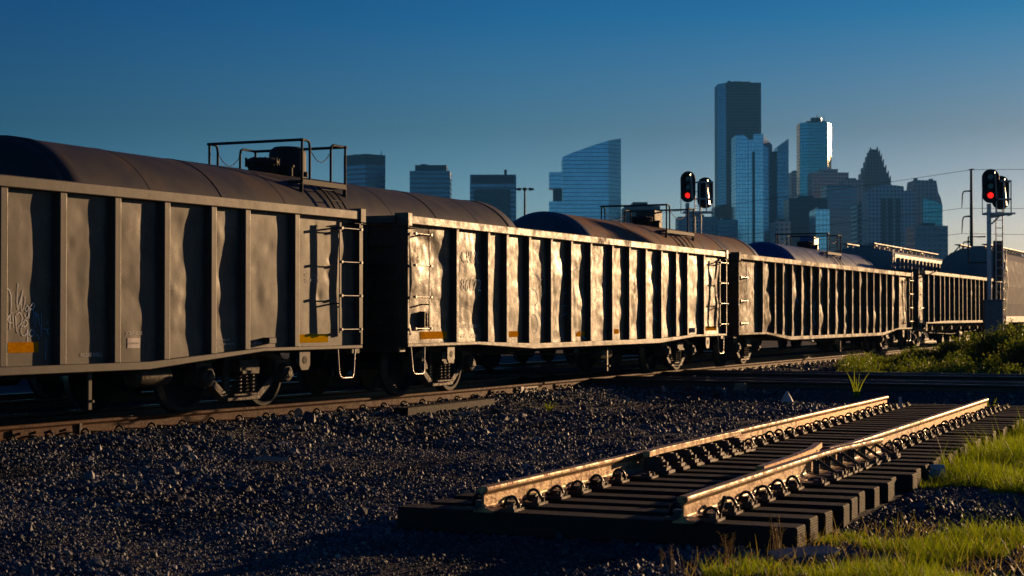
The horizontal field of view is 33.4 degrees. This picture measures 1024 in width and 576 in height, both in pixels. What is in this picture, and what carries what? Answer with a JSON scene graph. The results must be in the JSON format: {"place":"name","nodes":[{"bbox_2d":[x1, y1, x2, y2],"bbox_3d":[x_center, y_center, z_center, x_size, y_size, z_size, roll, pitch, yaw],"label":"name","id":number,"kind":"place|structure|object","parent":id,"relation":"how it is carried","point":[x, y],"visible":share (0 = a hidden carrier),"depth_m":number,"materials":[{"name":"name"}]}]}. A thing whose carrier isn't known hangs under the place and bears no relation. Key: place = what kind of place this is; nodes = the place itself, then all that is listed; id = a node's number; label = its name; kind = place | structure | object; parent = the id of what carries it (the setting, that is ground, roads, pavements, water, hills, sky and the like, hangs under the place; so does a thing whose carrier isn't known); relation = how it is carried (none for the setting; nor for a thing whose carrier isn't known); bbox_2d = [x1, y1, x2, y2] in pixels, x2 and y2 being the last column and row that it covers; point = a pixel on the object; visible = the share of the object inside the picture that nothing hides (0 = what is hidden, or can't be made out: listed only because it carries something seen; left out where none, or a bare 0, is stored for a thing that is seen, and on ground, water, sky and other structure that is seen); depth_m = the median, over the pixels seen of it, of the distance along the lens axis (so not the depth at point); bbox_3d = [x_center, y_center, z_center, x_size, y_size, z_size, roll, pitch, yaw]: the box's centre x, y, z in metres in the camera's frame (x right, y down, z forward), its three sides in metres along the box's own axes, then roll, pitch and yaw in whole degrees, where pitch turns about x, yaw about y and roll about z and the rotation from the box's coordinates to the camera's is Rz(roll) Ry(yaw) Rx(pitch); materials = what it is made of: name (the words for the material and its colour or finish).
{"place":"outdoors","nodes":[
{"label":"outdoors","id":0,"kind":"place"},
{"bbox_2d":[346,150,384,188],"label":"tower","id":1,"kind":"structure","parent":0,"point":[367,170],"depth_m":1509.12,"materials":[{"name":"glass"}]},
{"bbox_2d":[410,164,451,197],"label":"tower","id":2,"kind":"structure","parent":0,"point":[432,180],"depth_m":1501.75,"materials":[{"name":"blue glass"}]},
{"bbox_2d":[470,170,515,221],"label":"tower","id":3,"kind":"structure","parent":0,"point":[498,192],"depth_m":1501.31,"materials":[{"name":"glass"}]},
{"bbox_2d":[0,333,1023,575],"bbox_3d":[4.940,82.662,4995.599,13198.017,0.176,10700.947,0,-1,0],"label":"ground","id":4,"kind":"structure","parent":0,"point":[22,386],"depth_m":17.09,"materials":[{"name":"grey gravel"}]},
{"bbox_2d":[250,456,289,461],"bbox_3d":[-2.511,1.784,17.830,0.459,0.012,0.126,0,13,25],"label":"wood splinter","id":5,"kind":"object","parent":4,"relation":"on","point":[268,458],"visible":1,"depth_m":17.82,"materials":[{"name":"wood"}]},
{"bbox_2d":[294,408,302,415],"bbox_3d":[-2.959,1.732,23.673,0.138,0.138,0.012,0,-1,20],"label":"jar lid","id":6,"kind":"object","parent":4,"relation":"on","point":[298,411],"visible":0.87,"depth_m":23.67,"materials":[{"name":"metal"}]},
{"bbox_2d":[394,398,494,415],"bbox_3d":[-0.998,1.846,26.194,0.230,0.170,3.100,0,-1,23],"label":"loose tie","id":7,"kind":"object","parent":4,"relation":"on","point":[433,407],"visible":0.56,"depth_m":25.88,"materials":[{"name":"wood"}]},
{"bbox_2d":[0,342,953,440],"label":"railway track","id":8,"kind":"structure","parent":4,"relation":"on","point":[27,426],"depth_m":25.34,"materials":[{"name":"metal"}]},
{"bbox_2d":[0,174,365,412],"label":"gondola car","id":9,"kind":"object","parent":8,"relation":"on","point":[178,301],"visible":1,"depth_m":20.83,"materials":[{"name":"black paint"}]},
{"bbox_2d":[288,212,728,394],"bbox_3d":[0.301,0.409,33.114,3.292,2.791,17.428,0,-1,24],"label":"gondola car","id":10,"kind":"object","parent":8,"relation":"on","point":[444,300],"visible":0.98,"depth_m":28.91,"materials":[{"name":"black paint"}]},
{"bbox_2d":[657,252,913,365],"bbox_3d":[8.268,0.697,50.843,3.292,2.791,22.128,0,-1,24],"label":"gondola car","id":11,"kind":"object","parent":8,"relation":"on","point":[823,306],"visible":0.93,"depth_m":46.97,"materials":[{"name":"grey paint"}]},
{"bbox_2d":[854,269,1004,349],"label":"gondola car","id":12,"kind":"object","parent":8,"relation":"on","point":[946,305],"visible":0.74,"depth_m":66.19,"materials":[{"name":"grey brown paint"},{"name":"black steel"},{"name":"cast iron"}]},
{"bbox_2d":[940,244,1023,341],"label":"covered hopper car","id":13,"kind":"object","parent":8,"relation":"on","point":[955,262],"visible":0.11,"depth_m":80.23,"materials":[{"name":"grey paint"}]},
{"bbox_2d":[0,335,976,412],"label":"railway track","id":14,"kind":"structure","parent":4,"relation":"on","point":[21,402],"depth_m":33.33,"materials":[{"name":"metal"}]},
{"bbox_2d":[0,135,514,398],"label":"tank car","id":15,"kind":"object","parent":14,"relation":"on","point":[279,174],"visible":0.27,"depth_m":30.09,"materials":[{"name":"brown paint"}]},
{"bbox_2d":[512,204,758,363],"bbox_3d":[4.096,-0.181,51.684,3.148,4.574,18.280,0,-1,24],"label":"tank car","id":16,"kind":"object","parent":14,"relation":"on","point":[646,226],"visible":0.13,"depth_m":48.69,"materials":[{"name":"metal"}]},
{"bbox_2d":[748,233,875,348],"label":"tank car","id":17,"kind":"object","parent":14,"relation":"on","point":[806,249],"visible":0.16,"depth_m":67.47,"materials":[{"name":"grey paint"}]},
{"bbox_2d":[833,243,942,343],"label":"covered hopper car","id":18,"kind":"object","parent":14,"relation":"on","point":[886,257],"visible":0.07,"depth_m":78.30,"materials":[{"name":"white paint"}]},
{"bbox_2d":[26,371,1023,393],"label":"crossing track","id":19,"kind":"structure","parent":4,"relation":"on","point":[975,387],"depth_m":32.80,"materials":[{"name":"metal"}]},
{"bbox_2d":[516,188,533,214],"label":"mast light","id":20,"kind":"object","parent":4,"relation":"on","point":[524,189],"visible":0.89,"depth_m":420.17,"materials":[{"name":"metal"}]},
{"bbox_2d":[544,402,554,410],"bbox_3d":[0.651,1.899,27.345,0.289,0.178,0.368,0,-1,0],"label":"weed plant","id":21,"kind":"object","parent":4,"relation":"on","point":[548,407],"visible":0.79,"depth_m":27.36,"materials":[{"name":"green plant"}]},
{"bbox_2d":[659,546,673,570],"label":"weed stalks","id":22,"kind":"object","parent":4,"relation":"on","point":[671,558],"visible":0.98,"depth_m":10.20,"materials":[{"name":"brown plant"}]},
{"bbox_2d":[350,367,1023,381],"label":"crossing track","id":23,"kind":"structure","parent":4,"relation":"on","point":[844,375],"depth_m":37.26,"materials":[{"name":"metal"}]},
{"bbox_2d":[680,171,713,232],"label":"railway signal","id":24,"kind":"object","parent":4,"relation":"on","point":[704,191],"visible":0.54,"depth_m":71.94,"materials":[{"name":"metal"}]},
{"bbox_2d":[397,396,1023,550],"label":"track panel","id":25,"kind":"structure","parent":4,"relation":"on","point":[810,472],"depth_m":13.71,"materials":[{"name":"wood"}]},
{"bbox_2d":[720,532,734,565],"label":"weed stalks","id":26,"kind":"object","parent":4,"relation":"on","point":[725,547],"visible":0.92,"depth_m":10.47,"materials":[{"name":"brown plant"}]},
{"bbox_2d":[734,383,746,389],"bbox_3d":[4.279,1.850,31.977,0.264,0.138,0.065,0,-1,0],"label":"paper scrap","id":27,"kind":"object","parent":4,"relation":"on","point":[740,386],"visible":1,"depth_m":31.98,"materials":[{"name":"paper"}]},
{"bbox_2d":[768,515,786,560],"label":"weed stalks","id":28,"kind":"object","parent":4,"relation":"on","point":[776,537],"visible":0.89,"depth_m":10.69,"materials":[{"name":"brown plant"}]},
{"bbox_2d":[781,391,792,401],"bbox_3d":[4.807,1.895,29.840,0.223,0.180,0.223,0,-1,0],"label":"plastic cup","id":29,"kind":"object","parent":4,"relation":"on","point":[786,397],"visible":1,"depth_m":29.78,"materials":[{"name":"white plastic"}]},
{"bbox_2d":[768,545,839,559],"bbox_3d":[1.822,1.642,10.619,0.499,0.019,0.137,0,13,-24],"label":"broken board","id":30,"kind":"object","parent":4,"relation":"on","point":[810,551],"visible":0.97,"depth_m":10.60,"materials":[{"name":"grey wood"}]},
{"bbox_2d":[795,531,816,546],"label":"weed stalks","id":31,"kind":"object","parent":4,"relation":"on","point":[804,538],"visible":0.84,"depth_m":11.09,"materials":[{"name":"brown plant"}]},
{"bbox_2d":[847,372,868,396],"bbox_3d":[6.234,1.693,30.780,0.309,0.556,0.421,0,-1,-15],"label":"weed plant","id":32,"kind":"object","parent":4,"relation":"on","point":[855,390],"visible":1,"depth_m":30.77,"materials":[{"name":"green plant"}]},
{"bbox_2d":[731,497,1021,569],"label":"sprigs","id":33,"kind":"object","parent":4,"relation":"on","point":[916,531],"visible":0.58,"depth_m":11.79,"materials":[{"name":"green plant"}]},
{"bbox_2d":[899,397,902,407],"bbox_3d":[5.850,1.723,25.725,0.070,0.160,0.040,0,-1,0],"label":"marker tag","id":34,"kind":"object","parent":4,"relation":"on","point":[900,402],"visible":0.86,"depth_m":25.71,"materials":[{"name":"white plastic"}]},
{"bbox_2d":[893,344,940,361],"bbox_3d":[11.747,2.034,49.026,1.707,0.838,1.605,-1,-1,30],"label":"bush","id":35,"kind":"object","parent":4,"relation":"on","point":[914,351],"visible":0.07,"depth_m":48.87,"materials":[{"name":"green plant"}]},
{"bbox_2d":[832,346,1023,373],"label":"weed belt","id":36,"kind":"object","parent":4,"relation":"on","point":[952,363],"visible":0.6,"depth_m":40.66,"materials":[{"name":"green plant"}]},
{"bbox_2d":[929,464,945,478],"bbox_3d":[3.989,1.722,15.993,0.173,0.144,0.044,0,-15,10],"label":"cardboard scrap","id":37,"kind":"object","parent":4,"relation":"on","point":[933,468],"visible":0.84,"depth_m":16.00,"materials":[{"name":"cardboard"}]},
{"bbox_2d":[929,338,969,360],"bbox_3d":[12.708,1.966,48.903,1.935,1.064,2.037,0,-1,-24],"label":"bush","id":38,"kind":"object","parent":4,"relation":"on","point":[947,348],"visible":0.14,"depth_m":48.77,"materials":[{"name":"green plant"}]},
{"bbox_2d":[929,330,985,351],"bbox_3d":[13.697,1.823,49.913,3.470,1.256,3.610,0,-1,0],"label":"bush","id":39,"kind":"object","parent":4,"relation":"on","point":[964,338],"visible":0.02,"depth_m":49.93,"materials":[{"name":"green plant"}]},
{"bbox_2d":[961,168,973,245],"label":"power pole","id":40,"kind":"object","parent":4,"relation":"on","point":[971,211],"visible":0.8,"depth_m":215.06,"materials":[{"name":"metal"}]},
{"bbox_2d":[606,169,1021,219],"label":"power line","id":41,"kind":"object","parent":40,"relation":"attached to","point":[864,185],"visible":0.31,"depth_m":229.13,"materials":[{"name":"metal"}]},
{"bbox_2d":[727,208,1023,236],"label":"power line","id":42,"kind":"object","parent":40,"relation":"attached to","point":[887,217],"visible":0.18,"depth_m":225.49,"materials":[{"name":"metal"}]},
{"bbox_2d":[823,233,1023,248],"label":"power line","id":43,"kind":"object","parent":40,"relation":"attached to","point":[934,236],"visible":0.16,"depth_m":218.63,"materials":[{"name":"metal"}]},
{"bbox_2d":[918,406,1023,494],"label":"grass bank","id":44,"kind":"structure","parent":4,"relation":"on","point":[992,462],"depth_m":16.32,"materials":[{"name":"green plant"}]},
{"bbox_2d":[937,324,1021,362],"bbox_3d":[12.943,1.671,45.926,3.006,1.430,2.297,0,-1,24],"label":"bush","id":45,"kind":"object","parent":4,"relation":"on","point":[981,346],"visible":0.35,"depth_m":45.74,"materials":[{"name":"green plant"}]},
{"bbox_2d":[968,169,1015,339],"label":"railway signal","id":46,"kind":"object","parent":4,"relation":"on","point":[995,189],"visible":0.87,"depth_m":65.94,"materials":[{"name":"metal"}]},
{"bbox_2d":[960,318,1023,353],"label":"bush","id":47,"kind":"object","parent":4,"relation":"on","point":[1021,330],"visible":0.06,"depth_m":47.01,"materials":[{"name":"green plant"}]},
{"bbox_2d":[980,332,1023,368],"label":"bush","id":48,"kind":"object","parent":4,"relation":"on","point":[1015,352],"visible":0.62,"depth_m":41.80,"materials":[{"name":"green plant"}]},
{"bbox_2d":[0,0,1023,255],"label":"sky","id":49,"kind":"structure","parent":0,"point":[470,87],"materials":[{"name":"blue"}]},
{"bbox_2d":[549,172,561,213],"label":"tower","id":50,"kind":"structure","parent":0,"point":[555,186],"depth_m":1693.94,"materials":[{"name":"blue glass"}]},
{"bbox_2d":[561,138,620,221],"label":"tower","id":51,"kind":"structure","parent":0,"point":[591,180],"depth_m":1702.13,"materials":[{"name":"blue glass"}]},
{"bbox_2d":[621,202,659,223],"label":"tower","id":52,"kind":"structure","parent":0,"point":[627,216],"depth_m":900.80,"materials":[{"name":"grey glass"}]},
{"bbox_2d":[675,214,717,235],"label":"tower","id":53,"kind":"structure","parent":0,"point":[709,225],"depth_m":1701.25,"materials":[{"name":"blue glass"}]},
{"bbox_2d":[711,205,730,219],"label":"tower","id":54,"kind":"structure","parent":0,"point":[723,211],"depth_m":1901.64,"materials":[{"name":"grey glass"}]},
{"bbox_2d":[716,218,737,238],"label":"tower","id":55,"kind":"structure","parent":0,"point":[728,227],"depth_m":1691.20,"materials":[{"name":"blue glass"}]},
{"bbox_2d":[715,81,760,206],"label":"tower","id":56,"kind":"structure","parent":0,"point":[737,107],"depth_m":2254.30,"materials":[{"name":"glass"}]},
{"bbox_2d":[731,134,788,243],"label":"tower","id":57,"kind":"structure","parent":0,"point":[759,169],"depth_m":1806.04,"materials":[{"name":"blue glass"}]},
{"bbox_2d":[770,219,790,245],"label":"tower","id":58,"kind":"structure","parent":0,"point":[783,225],"depth_m":1451.04,"materials":[{"name":"grey concrete"}]},
{"bbox_2d":[789,170,796,197],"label":"tower","id":59,"kind":"structure","parent":0,"point":[792,182],"depth_m":2302.77,"materials":[{"name":"stone"}]},
{"bbox_2d":[784,196,826,246],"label":"tower","id":60,"kind":"structure","parent":0,"point":[797,209],"depth_m":1501.32,"materials":[{"name":"blue glass"}]},
{"bbox_2d":[797,117,830,195],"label":"tower","id":61,"kind":"structure","parent":0,"point":[813,144],"depth_m":2103.55,"materials":[{"name":"blue glass"}]},
{"bbox_2d":[809,207,829,250],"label":"tower","id":62,"kind":"structure","parent":0,"point":[819,217],"depth_m":1401.11,"materials":[{"name":"blue glass"}]},
{"bbox_2d":[807,169,848,197],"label":"tower","id":63,"kind":"structure","parent":0,"point":[819,180],"depth_m":2002.37,"materials":[{"name":"stone"}]},
{"bbox_2d":[821,185,856,251],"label":"tower","id":64,"kind":"structure","parent":0,"point":[841,201],"depth_m":1801.58,"materials":[{"name":"blue glass"}]},
{"bbox_2d":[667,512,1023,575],"bbox_3d":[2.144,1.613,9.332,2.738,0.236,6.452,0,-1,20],"label":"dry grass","id":65,"kind":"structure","parent":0,"point":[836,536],"depth_m":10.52,"materials":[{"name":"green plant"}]},
{"bbox_2d":[838,178,863,201],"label":"tower","id":66,"kind":"structure","parent":0,"point":[853,182],"depth_m":1902.12,"materials":[{"name":"grey glass"}]},
{"bbox_2d":[851,202,861,247],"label":"tower","id":67,"kind":"structure","parent":0,"point":[856,227],"depth_m":1655.27,"materials":[{"name":"blue glass"}]},
{"bbox_2d":[697,509,1023,575],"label":"grass","id":68,"kind":"structure","parent":0,"point":[935,557],"depth_m":10.60,"materials":[{"name":"green plant"}]},
{"bbox_2d":[858,147,890,191],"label":"tower","id":69,"kind":"structure","parent":0,"point":[874,171],"depth_m":2208.76,"materials":[{"name":"stone"}]},
{"bbox_2d":[862,185,914,250],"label":"tower","id":70,"kind":"structure","parent":0,"point":[883,202],"depth_m":1601.29,"materials":[{"name":"blue stone"}]},
{"bbox_2d":[906,178,942,225],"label":"tower","id":71,"kind":"structure","parent":0,"point":[927,197],"depth_m":1702.58,"materials":[{"name":"blue glass"}]},
{"bbox_2d":[906,223,947,258],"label":"tower","id":72,"kind":"structure","parent":0,"point":[938,244],"depth_m":1300.81,"materials":[{"name":"glass"}]}
]}

